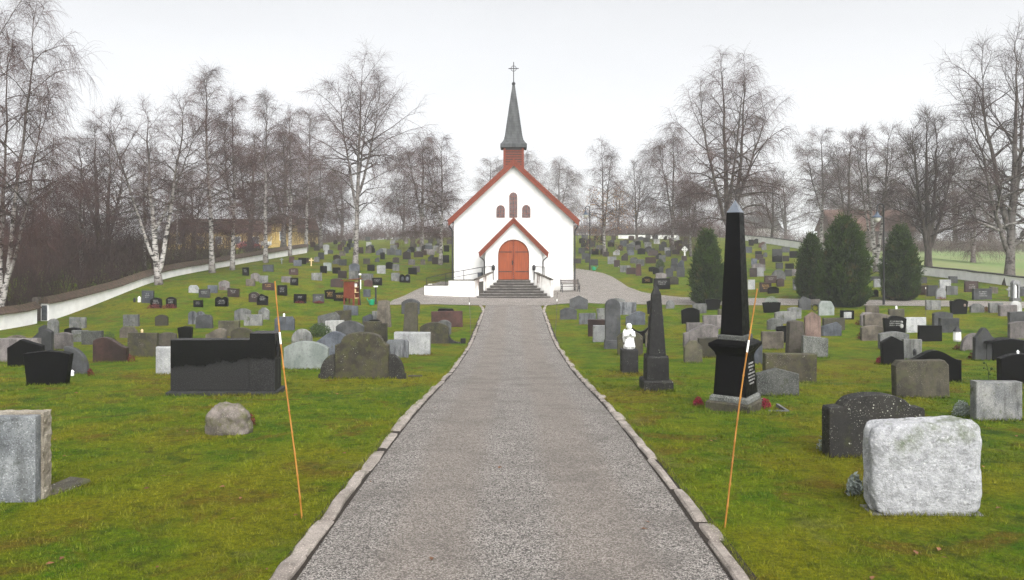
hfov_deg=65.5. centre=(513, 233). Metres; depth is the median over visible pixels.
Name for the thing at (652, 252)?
gravestone
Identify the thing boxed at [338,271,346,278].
gravestone
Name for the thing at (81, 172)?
bare tree
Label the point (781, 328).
gravestone
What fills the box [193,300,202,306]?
gravestone
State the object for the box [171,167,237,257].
bare tree
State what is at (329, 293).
gravestone
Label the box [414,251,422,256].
gravestone
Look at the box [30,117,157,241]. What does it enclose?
bare tree
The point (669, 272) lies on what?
gravestone
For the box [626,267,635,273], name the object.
gravestone
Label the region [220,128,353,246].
birch tree
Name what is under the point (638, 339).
gravestone
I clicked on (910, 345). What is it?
gravestone
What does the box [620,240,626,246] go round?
gravestone
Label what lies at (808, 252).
evergreen tree
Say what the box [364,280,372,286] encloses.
gravestone
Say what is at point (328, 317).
gravestone
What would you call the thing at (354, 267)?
gravestone
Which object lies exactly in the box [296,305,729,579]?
path
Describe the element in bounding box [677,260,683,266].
gravestone
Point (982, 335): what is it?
gravestone
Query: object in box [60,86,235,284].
birch tree
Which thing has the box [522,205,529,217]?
window
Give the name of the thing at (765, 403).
heather plant
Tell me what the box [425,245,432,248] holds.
gravestone
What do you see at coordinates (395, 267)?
gravestone
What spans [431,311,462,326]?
gravestone
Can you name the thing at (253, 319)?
gravestone
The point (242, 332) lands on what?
gravestone
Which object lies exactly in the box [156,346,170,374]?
gravestone
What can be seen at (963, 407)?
plant
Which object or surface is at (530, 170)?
birch tree
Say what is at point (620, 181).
bare tree
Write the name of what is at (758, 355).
gravestone
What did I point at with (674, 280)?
gravestone
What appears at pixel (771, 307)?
gravestone
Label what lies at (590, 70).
sky
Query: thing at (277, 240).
house
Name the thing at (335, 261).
gravestone
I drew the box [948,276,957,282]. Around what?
gravestone
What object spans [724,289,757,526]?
bamboo pole
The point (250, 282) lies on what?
gravestone
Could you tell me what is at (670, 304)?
gravestone
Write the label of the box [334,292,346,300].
gravestone
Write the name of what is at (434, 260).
gravestone
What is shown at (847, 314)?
gravestone
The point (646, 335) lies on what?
gravestone
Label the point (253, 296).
gravestone
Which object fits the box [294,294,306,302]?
gravestone
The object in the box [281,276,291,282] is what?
gravestone
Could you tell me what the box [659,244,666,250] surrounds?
gravestone
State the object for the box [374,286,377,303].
tap post
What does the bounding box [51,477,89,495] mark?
rock
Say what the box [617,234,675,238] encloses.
cemetery wall
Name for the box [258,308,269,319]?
gravestone
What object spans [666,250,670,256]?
gravestone
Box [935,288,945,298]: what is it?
gravestone
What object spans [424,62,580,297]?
church
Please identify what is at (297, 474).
bamboo pole
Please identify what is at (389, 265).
gravestone
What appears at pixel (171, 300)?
gravestone
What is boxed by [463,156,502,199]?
birch tree
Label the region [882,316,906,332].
gravestone
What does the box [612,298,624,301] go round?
gravestone
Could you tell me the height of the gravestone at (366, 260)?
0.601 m
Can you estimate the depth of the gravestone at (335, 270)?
67.72 m
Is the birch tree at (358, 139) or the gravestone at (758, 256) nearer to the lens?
the birch tree at (358, 139)
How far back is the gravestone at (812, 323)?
35.33 m
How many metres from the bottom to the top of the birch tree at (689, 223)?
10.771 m
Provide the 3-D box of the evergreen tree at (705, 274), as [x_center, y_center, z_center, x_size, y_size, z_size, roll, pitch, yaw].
[12.555,2.129,51.732,2.828,5.317,2.775,0,0,39]
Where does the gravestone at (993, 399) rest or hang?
on the ground at (848, 347)
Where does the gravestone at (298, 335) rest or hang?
on the ground at (848, 347)
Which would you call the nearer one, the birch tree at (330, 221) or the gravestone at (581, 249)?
the gravestone at (581, 249)
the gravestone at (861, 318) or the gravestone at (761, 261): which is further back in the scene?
the gravestone at (761, 261)
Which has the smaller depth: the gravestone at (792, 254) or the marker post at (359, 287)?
the marker post at (359, 287)
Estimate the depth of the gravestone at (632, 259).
83.21 m
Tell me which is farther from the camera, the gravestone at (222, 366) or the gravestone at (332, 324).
the gravestone at (332, 324)
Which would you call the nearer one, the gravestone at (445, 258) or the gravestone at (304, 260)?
the gravestone at (304, 260)
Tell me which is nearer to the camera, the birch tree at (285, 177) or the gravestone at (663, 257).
the gravestone at (663, 257)
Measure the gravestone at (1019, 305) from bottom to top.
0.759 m
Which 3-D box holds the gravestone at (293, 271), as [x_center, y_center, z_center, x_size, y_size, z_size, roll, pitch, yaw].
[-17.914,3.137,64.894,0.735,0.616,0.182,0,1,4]
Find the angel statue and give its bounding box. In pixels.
[622,323,634,348]
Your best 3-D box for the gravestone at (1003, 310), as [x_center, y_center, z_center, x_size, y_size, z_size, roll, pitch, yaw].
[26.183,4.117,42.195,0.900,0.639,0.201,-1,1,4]
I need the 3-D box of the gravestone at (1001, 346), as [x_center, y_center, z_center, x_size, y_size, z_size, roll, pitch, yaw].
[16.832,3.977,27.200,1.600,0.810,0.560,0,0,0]
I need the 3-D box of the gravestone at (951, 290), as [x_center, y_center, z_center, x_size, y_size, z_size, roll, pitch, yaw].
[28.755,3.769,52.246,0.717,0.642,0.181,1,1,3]
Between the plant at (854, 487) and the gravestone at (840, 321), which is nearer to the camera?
the plant at (854, 487)
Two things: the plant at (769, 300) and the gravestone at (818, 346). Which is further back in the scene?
the plant at (769, 300)
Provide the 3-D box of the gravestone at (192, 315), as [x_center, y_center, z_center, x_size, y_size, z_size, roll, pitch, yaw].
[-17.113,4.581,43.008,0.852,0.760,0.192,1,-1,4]
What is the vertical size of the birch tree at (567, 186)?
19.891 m
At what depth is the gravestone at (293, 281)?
58.32 m
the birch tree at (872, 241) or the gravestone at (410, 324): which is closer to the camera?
the gravestone at (410, 324)
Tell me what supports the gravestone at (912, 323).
on the ground at (848, 347)
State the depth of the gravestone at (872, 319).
38.59 m
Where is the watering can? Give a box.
[367,298,374,304]
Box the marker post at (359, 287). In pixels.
[358,271,360,304]
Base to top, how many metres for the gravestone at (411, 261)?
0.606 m
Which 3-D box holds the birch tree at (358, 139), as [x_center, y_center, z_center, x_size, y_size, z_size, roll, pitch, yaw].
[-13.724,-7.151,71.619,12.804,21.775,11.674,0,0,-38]
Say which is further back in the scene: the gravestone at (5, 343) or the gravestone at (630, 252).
the gravestone at (630, 252)
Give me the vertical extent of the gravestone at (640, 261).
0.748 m
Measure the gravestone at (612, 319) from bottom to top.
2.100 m
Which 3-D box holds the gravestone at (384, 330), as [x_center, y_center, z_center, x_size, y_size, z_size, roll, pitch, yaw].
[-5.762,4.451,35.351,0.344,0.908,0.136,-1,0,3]
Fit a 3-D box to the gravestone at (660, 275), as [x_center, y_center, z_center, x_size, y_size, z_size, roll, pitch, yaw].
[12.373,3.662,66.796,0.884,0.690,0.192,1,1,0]
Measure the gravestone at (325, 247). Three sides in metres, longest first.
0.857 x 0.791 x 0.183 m
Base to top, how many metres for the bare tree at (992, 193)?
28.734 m
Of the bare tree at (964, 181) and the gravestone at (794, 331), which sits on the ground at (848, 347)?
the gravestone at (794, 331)
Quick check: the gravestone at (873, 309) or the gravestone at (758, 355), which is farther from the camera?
the gravestone at (873, 309)
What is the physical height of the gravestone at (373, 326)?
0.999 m
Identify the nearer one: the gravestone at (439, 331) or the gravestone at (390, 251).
the gravestone at (439, 331)
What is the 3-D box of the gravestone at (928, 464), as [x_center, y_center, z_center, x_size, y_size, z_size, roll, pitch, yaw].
[4.305,2.464,8.400,1.170,1.048,0.340,0,0,1]
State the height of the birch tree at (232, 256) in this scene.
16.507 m
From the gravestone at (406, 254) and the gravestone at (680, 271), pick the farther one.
the gravestone at (406, 254)
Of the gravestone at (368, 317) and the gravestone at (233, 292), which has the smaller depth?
the gravestone at (368, 317)
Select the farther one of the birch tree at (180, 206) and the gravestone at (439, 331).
the birch tree at (180, 206)
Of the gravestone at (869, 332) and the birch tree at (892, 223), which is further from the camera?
the birch tree at (892, 223)
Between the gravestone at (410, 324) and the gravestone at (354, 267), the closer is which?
the gravestone at (410, 324)
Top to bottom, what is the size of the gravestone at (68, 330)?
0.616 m
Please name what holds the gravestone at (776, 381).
on the ground at (848, 347)
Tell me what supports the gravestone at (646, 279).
on the ground at (848, 347)
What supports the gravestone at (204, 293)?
on the ground at (848, 347)
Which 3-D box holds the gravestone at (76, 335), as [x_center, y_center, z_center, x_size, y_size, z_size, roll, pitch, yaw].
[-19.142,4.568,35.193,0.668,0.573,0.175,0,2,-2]
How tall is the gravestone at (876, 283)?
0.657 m
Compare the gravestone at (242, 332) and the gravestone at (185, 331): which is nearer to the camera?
the gravestone at (242, 332)
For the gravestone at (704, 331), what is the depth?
33.06 m
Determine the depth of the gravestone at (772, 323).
39.10 m
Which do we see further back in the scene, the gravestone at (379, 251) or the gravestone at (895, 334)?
the gravestone at (379, 251)
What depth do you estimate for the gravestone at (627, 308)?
47.15 m
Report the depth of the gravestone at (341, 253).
91.51 m
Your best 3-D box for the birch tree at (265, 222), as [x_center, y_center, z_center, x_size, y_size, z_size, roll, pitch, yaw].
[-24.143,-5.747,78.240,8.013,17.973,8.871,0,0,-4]
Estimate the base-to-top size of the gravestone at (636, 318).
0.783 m
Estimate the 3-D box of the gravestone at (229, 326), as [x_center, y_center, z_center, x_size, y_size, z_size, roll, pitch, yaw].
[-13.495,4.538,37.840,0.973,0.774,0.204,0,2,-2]
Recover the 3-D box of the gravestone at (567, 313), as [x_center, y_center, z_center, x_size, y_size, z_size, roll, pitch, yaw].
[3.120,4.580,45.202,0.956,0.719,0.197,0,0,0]
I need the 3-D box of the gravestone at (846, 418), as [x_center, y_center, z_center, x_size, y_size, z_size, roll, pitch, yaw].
[4.972,2.671,11.012,1.327,0.918,0.260,0,-2,-1]
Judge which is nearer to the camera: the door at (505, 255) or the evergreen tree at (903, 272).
the evergreen tree at (903, 272)
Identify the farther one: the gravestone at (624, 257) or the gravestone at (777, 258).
the gravestone at (624, 257)
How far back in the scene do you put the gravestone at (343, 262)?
76.11 m
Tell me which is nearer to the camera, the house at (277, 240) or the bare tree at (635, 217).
the bare tree at (635, 217)
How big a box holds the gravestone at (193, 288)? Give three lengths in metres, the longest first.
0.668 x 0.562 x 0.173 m
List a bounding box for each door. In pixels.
[498,240,513,278]
[514,240,528,278]
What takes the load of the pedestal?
on the ground at (848, 347)
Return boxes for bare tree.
[0,157,52,273]
[5,166,96,282]
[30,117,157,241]
[67,124,167,271]
[156,172,214,250]
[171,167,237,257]
[180,125,301,250]
[314,168,382,241]
[379,171,428,237]
[600,179,639,227]
[615,157,664,239]
[650,180,714,229]
[745,166,802,237]
[749,169,818,237]
[800,129,880,232]
[868,97,983,265]
[913,148,1020,236]
[924,15,1023,284]
[952,155,1023,244]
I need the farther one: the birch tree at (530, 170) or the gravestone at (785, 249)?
the birch tree at (530, 170)
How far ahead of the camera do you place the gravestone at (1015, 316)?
38.75 m
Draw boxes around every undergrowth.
[3,189,276,305]
[312,207,722,243]
[693,214,1023,252]
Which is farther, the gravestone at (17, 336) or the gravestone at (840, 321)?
the gravestone at (840, 321)
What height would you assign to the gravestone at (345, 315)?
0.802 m
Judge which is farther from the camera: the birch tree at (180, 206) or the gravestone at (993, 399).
the birch tree at (180, 206)
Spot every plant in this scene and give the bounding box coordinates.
[87,368,94,375]
[104,331,115,339]
[147,303,160,308]
[163,304,176,308]
[693,396,703,405]
[762,397,770,409]
[764,296,778,301]
[816,435,821,450]
[845,471,863,496]
[951,400,969,416]
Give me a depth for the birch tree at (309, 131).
102.35 m
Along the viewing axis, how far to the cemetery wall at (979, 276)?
64.62 m
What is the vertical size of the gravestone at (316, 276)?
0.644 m
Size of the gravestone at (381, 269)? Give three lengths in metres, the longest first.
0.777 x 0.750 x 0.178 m
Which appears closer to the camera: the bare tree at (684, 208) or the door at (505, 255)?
the door at (505, 255)
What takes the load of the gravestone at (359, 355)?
on the ground at (848, 347)
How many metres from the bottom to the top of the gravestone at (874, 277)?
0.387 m
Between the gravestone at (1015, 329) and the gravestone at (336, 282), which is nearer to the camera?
the gravestone at (1015, 329)
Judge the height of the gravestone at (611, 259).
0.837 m
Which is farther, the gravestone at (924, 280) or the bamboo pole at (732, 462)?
the gravestone at (924, 280)
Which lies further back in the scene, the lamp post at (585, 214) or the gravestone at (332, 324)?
the lamp post at (585, 214)
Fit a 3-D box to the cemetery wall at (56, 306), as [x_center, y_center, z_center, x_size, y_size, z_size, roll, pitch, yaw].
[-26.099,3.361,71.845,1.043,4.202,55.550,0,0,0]
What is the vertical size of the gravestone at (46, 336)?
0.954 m
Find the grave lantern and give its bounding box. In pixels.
[952,326,961,341]
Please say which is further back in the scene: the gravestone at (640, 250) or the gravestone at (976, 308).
the gravestone at (640, 250)
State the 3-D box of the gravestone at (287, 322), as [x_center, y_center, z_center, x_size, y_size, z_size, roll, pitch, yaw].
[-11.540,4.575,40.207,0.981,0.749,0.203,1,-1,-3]
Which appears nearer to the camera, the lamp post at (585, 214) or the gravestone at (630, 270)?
the gravestone at (630, 270)
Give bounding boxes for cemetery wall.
[0,301,41,329]
[32,243,308,320]
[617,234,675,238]
[745,235,1023,286]
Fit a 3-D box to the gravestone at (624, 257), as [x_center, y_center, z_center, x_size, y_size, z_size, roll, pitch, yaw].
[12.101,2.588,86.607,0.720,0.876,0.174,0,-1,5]
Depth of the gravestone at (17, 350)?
25.57 m
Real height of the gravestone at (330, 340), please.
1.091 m
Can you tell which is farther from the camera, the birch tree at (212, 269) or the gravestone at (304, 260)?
the gravestone at (304, 260)
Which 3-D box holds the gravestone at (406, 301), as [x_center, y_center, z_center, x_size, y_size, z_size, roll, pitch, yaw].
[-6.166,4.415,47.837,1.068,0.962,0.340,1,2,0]
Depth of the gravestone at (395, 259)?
81.52 m
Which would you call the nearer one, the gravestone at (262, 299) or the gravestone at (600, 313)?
the gravestone at (600, 313)
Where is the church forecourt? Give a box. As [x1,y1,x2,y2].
[390,269,1023,307]
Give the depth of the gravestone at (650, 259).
83.28 m
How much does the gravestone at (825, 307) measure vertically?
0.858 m
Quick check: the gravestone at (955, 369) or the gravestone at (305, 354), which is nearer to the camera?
the gravestone at (955, 369)
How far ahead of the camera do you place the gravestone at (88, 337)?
33.95 m
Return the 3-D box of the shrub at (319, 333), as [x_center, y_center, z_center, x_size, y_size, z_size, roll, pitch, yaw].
[-9.139,4.556,37.647,1.231,0.708,1.002,0,0,0]
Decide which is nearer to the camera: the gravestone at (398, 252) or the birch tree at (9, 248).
the birch tree at (9, 248)
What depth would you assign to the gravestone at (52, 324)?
37.93 m
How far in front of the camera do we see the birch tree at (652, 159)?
97.70 m
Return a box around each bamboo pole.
[274,281,302,518]
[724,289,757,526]
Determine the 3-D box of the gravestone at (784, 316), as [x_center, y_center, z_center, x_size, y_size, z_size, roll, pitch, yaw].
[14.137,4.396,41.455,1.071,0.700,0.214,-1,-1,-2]
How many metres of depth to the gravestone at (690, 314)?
42.25 m
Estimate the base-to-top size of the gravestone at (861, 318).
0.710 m
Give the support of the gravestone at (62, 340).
on the ground at (848, 347)
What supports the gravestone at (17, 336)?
on the ground at (848, 347)
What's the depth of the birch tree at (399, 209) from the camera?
103.22 m
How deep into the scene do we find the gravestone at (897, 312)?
41.86 m
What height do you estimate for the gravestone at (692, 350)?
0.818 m
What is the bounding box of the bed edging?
[769,403,788,411]
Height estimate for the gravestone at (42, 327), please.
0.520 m
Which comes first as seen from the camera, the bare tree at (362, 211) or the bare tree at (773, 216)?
the bare tree at (773, 216)
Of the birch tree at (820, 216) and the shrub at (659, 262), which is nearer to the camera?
the shrub at (659, 262)
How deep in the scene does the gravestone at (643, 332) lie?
34.79 m
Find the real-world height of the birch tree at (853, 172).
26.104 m
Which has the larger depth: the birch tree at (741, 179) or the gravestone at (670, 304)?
the birch tree at (741, 179)
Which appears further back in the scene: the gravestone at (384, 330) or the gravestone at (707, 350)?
the gravestone at (384, 330)
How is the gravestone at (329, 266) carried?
on the ground at (848, 347)
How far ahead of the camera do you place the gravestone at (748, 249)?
95.50 m
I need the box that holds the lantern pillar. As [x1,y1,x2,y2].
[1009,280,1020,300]
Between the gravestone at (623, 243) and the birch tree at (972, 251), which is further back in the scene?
the gravestone at (623, 243)
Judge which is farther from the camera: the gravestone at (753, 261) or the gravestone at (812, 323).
the gravestone at (753, 261)
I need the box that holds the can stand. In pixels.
[340,278,362,305]
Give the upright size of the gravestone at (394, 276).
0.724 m
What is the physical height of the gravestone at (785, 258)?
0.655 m
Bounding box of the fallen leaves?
[43,374,1017,579]
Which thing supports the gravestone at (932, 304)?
on the ground at (848, 347)
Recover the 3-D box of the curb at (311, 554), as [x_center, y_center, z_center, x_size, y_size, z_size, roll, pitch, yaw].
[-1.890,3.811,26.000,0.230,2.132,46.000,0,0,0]
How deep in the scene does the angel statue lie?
23.51 m
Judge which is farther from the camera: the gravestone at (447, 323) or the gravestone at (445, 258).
the gravestone at (445, 258)
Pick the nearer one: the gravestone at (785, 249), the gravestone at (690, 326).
the gravestone at (690, 326)
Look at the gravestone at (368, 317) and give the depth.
43.13 m
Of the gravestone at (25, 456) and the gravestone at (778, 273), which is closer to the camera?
the gravestone at (25, 456)
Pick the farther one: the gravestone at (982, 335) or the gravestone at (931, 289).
the gravestone at (931, 289)
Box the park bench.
[560,279,579,292]
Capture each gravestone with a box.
[0,338,40,361]
[0,409,51,502]
[7,335,25,337]
[7,339,44,366]
[23,350,73,385]
[32,329,53,349]
[38,325,46,331]
[47,319,58,334]
[54,332,72,349]
[64,327,81,332]
[64,346,89,374]
[69,317,86,327]
[72,330,88,341]
[81,330,103,344]
[93,337,128,362]
[119,327,137,337]
[123,314,139,325]
[127,332,158,356]
[141,290,153,302]
[150,297,161,307]
[155,314,168,325]
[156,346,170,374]
[159,332,176,345]
[165,330,284,395]
[166,297,176,307]
[177,326,192,337]
[188,285,198,292]
[188,311,204,323]
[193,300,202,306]
[195,314,212,327]
[199,289,209,297]
[205,328,226,337]
[205,402,252,435]
[208,285,217,292]
[215,297,228,306]
[218,320,239,335]
[219,280,229,289]
[227,288,239,296]
[231,327,252,337]
[234,308,250,319]
[242,267,248,275]
[244,314,262,325]
[246,279,254,285]
[249,292,259,302]
[251,273,259,280]
[257,294,267,304]
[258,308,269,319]
[259,276,267,282]
[262,282,273,289]
[263,265,273,271]
[274,316,294,329]
[277,285,286,295]
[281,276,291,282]
[283,341,328,369]
[289,268,297,274]
[290,278,297,285]
[291,329,312,343]
[293,260,301,265]
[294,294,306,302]
[298,258,306,263]
[311,273,321,280]
[313,294,323,301]
[314,245,319,250]
[316,331,345,355]
[318,252,323,258]
[318,312,339,325]
[318,332,405,378]
[320,266,326,272]
[323,245,328,250]
[323,263,331,270]
[324,289,335,298]
[325,320,343,333]
[330,278,343,287]
[332,258,338,263]
[332,267,340,273]
[333,255,340,259]
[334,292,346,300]
[335,310,351,320]
[336,320,363,334]
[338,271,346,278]
[339,251,345,255]
[339,259,346,265]
[343,305,357,314]
[349,263,359,270]
[349,271,359,279]
[359,247,363,253]
[361,273,372,279]
[362,314,372,320]
[363,258,369,263]
[363,289,370,296]
[363,321,381,334]
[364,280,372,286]
[365,246,371,252]
[367,265,374,270]
[372,278,381,285]
[372,311,376,318]
[376,248,382,254]
[377,265,385,273]
[377,300,391,326]
[380,252,384,258]
[381,323,387,341]
[386,262,392,268]
[386,339,408,357]
[387,249,394,254]
[391,273,399,280]
[393,257,398,262]
[393,264,398,270]
[394,331,430,354]
[395,249,401,255]
[399,274,409,282]
[401,299,419,313]
[403,251,410,258]
[403,302,417,331]
[408,259,414,264]
[408,267,416,274]
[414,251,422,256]
[420,322,465,343]
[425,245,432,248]
[428,249,434,254]
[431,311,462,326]
[432,257,437,263]
[438,308,453,310]
[439,320,450,334]
[443,255,448,262]
[444,245,448,251]
[560,308,576,319]
[569,295,587,308]
[578,248,584,252]
[579,313,595,323]
[582,253,590,258]
[588,319,604,336]
[591,259,597,265]
[592,249,598,254]
[593,325,604,341]
[597,308,604,318]
[604,299,619,348]
[607,256,615,263]
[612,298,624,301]
[614,260,619,266]
[617,332,642,355]
[619,302,635,314]
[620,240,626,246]
[620,265,630,271]
[621,253,627,260]
[625,311,644,324]
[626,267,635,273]
[627,250,633,254]
[630,257,636,262]
[631,327,647,342]
[636,259,644,265]
[636,264,641,275]
[637,248,644,253]
[642,276,652,282]
[644,242,651,246]
[645,257,655,262]
[645,330,647,346]
[646,301,649,313]
[648,250,657,255]
[653,268,658,273]
[653,278,669,288]
[655,273,665,277]
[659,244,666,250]
[659,255,665,261]
[665,268,672,276]
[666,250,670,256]
[666,300,674,308]
[669,276,678,284]
[670,263,677,270]
[671,258,677,263]
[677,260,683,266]
[677,267,684,276]
[681,308,699,323]
[683,324,717,345]
[683,340,701,362]
[686,322,703,331]
[692,303,706,312]
[697,337,717,357]
[702,315,720,328]
[705,299,720,309]
[746,247,751,252]
[748,280,754,288]
[749,268,756,276]
[751,258,756,265]
[752,263,764,270]
[754,340,761,364]
[755,254,762,259]
[755,368,798,395]
[756,267,763,275]
[759,258,764,264]
[759,282,770,291]
[761,244,766,249]
[761,331,783,349]
[762,301,780,312]
[762,352,816,382]
[764,275,776,282]
[767,286,778,293]
[767,318,782,329]
[772,249,781,255]
[772,255,781,261]
[772,269,785,279]
[774,311,795,323]
[775,263,782,268]
[776,278,783,286]
[776,325,785,342]
[782,247,789,252]
[782,256,788,260]
[784,269,791,275]
[785,263,793,268]
[785,320,803,352]
[787,307,800,318]
[789,251,797,257]
[798,296,810,309]
[802,335,827,357]
[804,312,820,336]
[818,301,833,315]
[821,322,841,335]
[822,317,844,329]
[822,392,924,457]
[840,310,853,319]
[860,312,868,325]
[860,325,882,340]
[860,415,982,515]
[863,313,889,326]
[865,305,878,312]
[869,276,880,280]
[870,289,878,296]
[873,279,880,286]
[878,331,908,348]
[880,336,903,364]
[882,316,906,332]
[888,309,904,316]
[891,359,949,397]
[902,339,921,359]
[904,317,925,332]
[906,349,961,381]
[917,325,941,341]
[919,277,926,282]
[919,285,926,294]
[925,300,940,309]
[926,285,937,295]
[932,312,952,324]
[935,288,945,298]
[938,318,958,332]
[939,280,950,288]
[946,286,957,294]
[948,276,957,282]
[949,299,967,313]
[960,333,975,350]
[964,281,977,291]
[969,303,983,312]
[970,380,1021,420]
[972,288,991,299]
[972,327,993,360]
[984,337,1023,360]
[988,303,1002,312]
[989,286,997,293]
[996,353,1023,381]
[998,305,1016,315]
[1007,311,1023,322]
[1007,321,1023,338]
[1009,301,1021,311]
[1020,287,1023,295]
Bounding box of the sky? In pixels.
[0,0,1023,240]
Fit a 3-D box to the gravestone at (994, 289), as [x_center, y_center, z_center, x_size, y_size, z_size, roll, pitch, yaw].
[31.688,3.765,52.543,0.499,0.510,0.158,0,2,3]
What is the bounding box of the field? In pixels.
[681,236,1023,275]
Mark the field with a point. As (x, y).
(939, 259)
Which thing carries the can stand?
on the ground at (848, 347)
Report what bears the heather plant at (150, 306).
on the ground at (848, 347)
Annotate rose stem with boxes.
[983,362,992,378]
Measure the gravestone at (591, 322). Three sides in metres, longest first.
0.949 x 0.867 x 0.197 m
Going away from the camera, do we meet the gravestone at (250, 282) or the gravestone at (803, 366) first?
the gravestone at (803, 366)
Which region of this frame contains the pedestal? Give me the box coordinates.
[620,348,637,373]
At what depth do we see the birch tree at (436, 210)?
80.30 m
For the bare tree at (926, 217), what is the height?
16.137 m
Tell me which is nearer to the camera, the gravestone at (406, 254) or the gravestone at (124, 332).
the gravestone at (124, 332)
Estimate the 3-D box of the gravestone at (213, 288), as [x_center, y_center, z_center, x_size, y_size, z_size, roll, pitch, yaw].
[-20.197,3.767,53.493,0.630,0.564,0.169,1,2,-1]
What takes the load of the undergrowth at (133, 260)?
on the ground at (848, 347)
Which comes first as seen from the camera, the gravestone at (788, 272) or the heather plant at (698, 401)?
the heather plant at (698, 401)
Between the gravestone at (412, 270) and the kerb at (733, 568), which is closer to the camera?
the kerb at (733, 568)
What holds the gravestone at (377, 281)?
on the ground at (848, 347)
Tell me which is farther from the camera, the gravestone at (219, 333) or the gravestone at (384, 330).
the gravestone at (384, 330)
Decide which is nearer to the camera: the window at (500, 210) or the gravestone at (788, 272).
the window at (500, 210)
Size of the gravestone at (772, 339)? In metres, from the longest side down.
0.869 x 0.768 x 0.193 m
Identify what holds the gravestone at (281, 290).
on the ground at (848, 347)
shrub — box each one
[309,323,331,337]
[655,259,664,267]
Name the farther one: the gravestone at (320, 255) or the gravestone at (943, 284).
the gravestone at (320, 255)
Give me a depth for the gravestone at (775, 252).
91.98 m
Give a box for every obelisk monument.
[639,285,673,390]
[705,200,763,413]
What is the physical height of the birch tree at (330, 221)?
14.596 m
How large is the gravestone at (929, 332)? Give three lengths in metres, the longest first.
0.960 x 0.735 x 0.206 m
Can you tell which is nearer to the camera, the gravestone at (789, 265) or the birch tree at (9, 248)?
the birch tree at (9, 248)
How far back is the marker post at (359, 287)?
51.22 m
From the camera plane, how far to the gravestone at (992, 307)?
43.51 m
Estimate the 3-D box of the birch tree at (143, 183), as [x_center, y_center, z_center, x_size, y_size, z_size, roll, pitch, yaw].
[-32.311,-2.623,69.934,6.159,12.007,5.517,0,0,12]
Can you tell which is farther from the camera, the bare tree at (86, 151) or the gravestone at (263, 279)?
the bare tree at (86, 151)
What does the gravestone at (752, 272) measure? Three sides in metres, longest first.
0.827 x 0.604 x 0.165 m
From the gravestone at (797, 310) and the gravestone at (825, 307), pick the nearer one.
the gravestone at (797, 310)
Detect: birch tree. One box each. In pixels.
[0,0,109,306]
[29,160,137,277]
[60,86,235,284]
[115,143,182,267]
[145,58,258,272]
[157,156,203,254]
[187,85,271,269]
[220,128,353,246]
[223,85,306,262]
[253,100,324,255]
[276,105,348,251]
[276,151,360,247]
[286,38,445,263]
[368,130,463,249]
[399,130,468,264]
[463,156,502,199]
[481,148,561,198]
[542,155,586,227]
[573,137,637,255]
[628,117,721,250]
[648,45,805,245]
[658,169,720,256]
[715,173,789,232]
[774,125,853,246]
[800,151,874,231]
[823,120,923,271]
[850,140,937,209]
[863,177,952,254]
[920,173,1023,263]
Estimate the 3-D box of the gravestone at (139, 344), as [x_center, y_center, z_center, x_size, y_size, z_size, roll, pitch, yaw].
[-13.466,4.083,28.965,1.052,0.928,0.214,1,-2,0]
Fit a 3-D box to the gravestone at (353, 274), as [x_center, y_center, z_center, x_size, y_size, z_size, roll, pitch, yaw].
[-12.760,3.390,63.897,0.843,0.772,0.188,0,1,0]
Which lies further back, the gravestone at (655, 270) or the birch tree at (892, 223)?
the birch tree at (892, 223)
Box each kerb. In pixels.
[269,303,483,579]
[542,304,749,579]
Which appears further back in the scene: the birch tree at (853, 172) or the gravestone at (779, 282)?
the birch tree at (853, 172)
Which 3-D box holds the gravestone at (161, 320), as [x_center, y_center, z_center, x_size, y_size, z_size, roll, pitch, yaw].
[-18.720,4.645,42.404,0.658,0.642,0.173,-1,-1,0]
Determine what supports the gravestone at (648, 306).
on the ground at (848, 347)
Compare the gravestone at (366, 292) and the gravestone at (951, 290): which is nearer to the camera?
the gravestone at (951, 290)
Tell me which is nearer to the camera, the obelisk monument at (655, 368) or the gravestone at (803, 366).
the obelisk monument at (655, 368)
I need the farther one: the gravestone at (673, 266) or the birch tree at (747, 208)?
the birch tree at (747, 208)
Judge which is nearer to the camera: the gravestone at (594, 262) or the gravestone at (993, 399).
the gravestone at (993, 399)
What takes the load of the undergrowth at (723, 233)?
on the ground at (848, 347)
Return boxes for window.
[497,205,504,217]
[509,192,516,217]
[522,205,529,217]
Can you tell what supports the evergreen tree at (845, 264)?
on the ground at (848, 347)
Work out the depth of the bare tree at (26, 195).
57.78 m
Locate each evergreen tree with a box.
[685,227,723,302]
[793,231,821,298]
[812,210,876,306]
[875,222,926,300]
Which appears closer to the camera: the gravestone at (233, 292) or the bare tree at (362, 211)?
the gravestone at (233, 292)
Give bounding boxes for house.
[168,219,318,248]
[272,216,298,247]
[744,217,780,235]
[814,210,914,250]
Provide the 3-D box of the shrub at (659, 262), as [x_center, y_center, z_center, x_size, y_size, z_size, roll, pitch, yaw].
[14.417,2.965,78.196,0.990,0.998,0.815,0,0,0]
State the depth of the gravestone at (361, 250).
97.11 m
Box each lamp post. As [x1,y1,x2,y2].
[583,206,590,269]
[872,203,884,304]
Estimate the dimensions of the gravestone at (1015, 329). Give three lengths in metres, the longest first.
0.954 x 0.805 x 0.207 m
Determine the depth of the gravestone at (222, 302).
49.05 m
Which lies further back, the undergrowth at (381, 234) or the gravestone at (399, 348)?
the undergrowth at (381, 234)
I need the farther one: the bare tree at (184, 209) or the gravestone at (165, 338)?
the bare tree at (184, 209)
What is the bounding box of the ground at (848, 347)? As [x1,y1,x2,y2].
[0,235,1023,579]
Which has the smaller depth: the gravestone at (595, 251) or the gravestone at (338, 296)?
the gravestone at (338, 296)

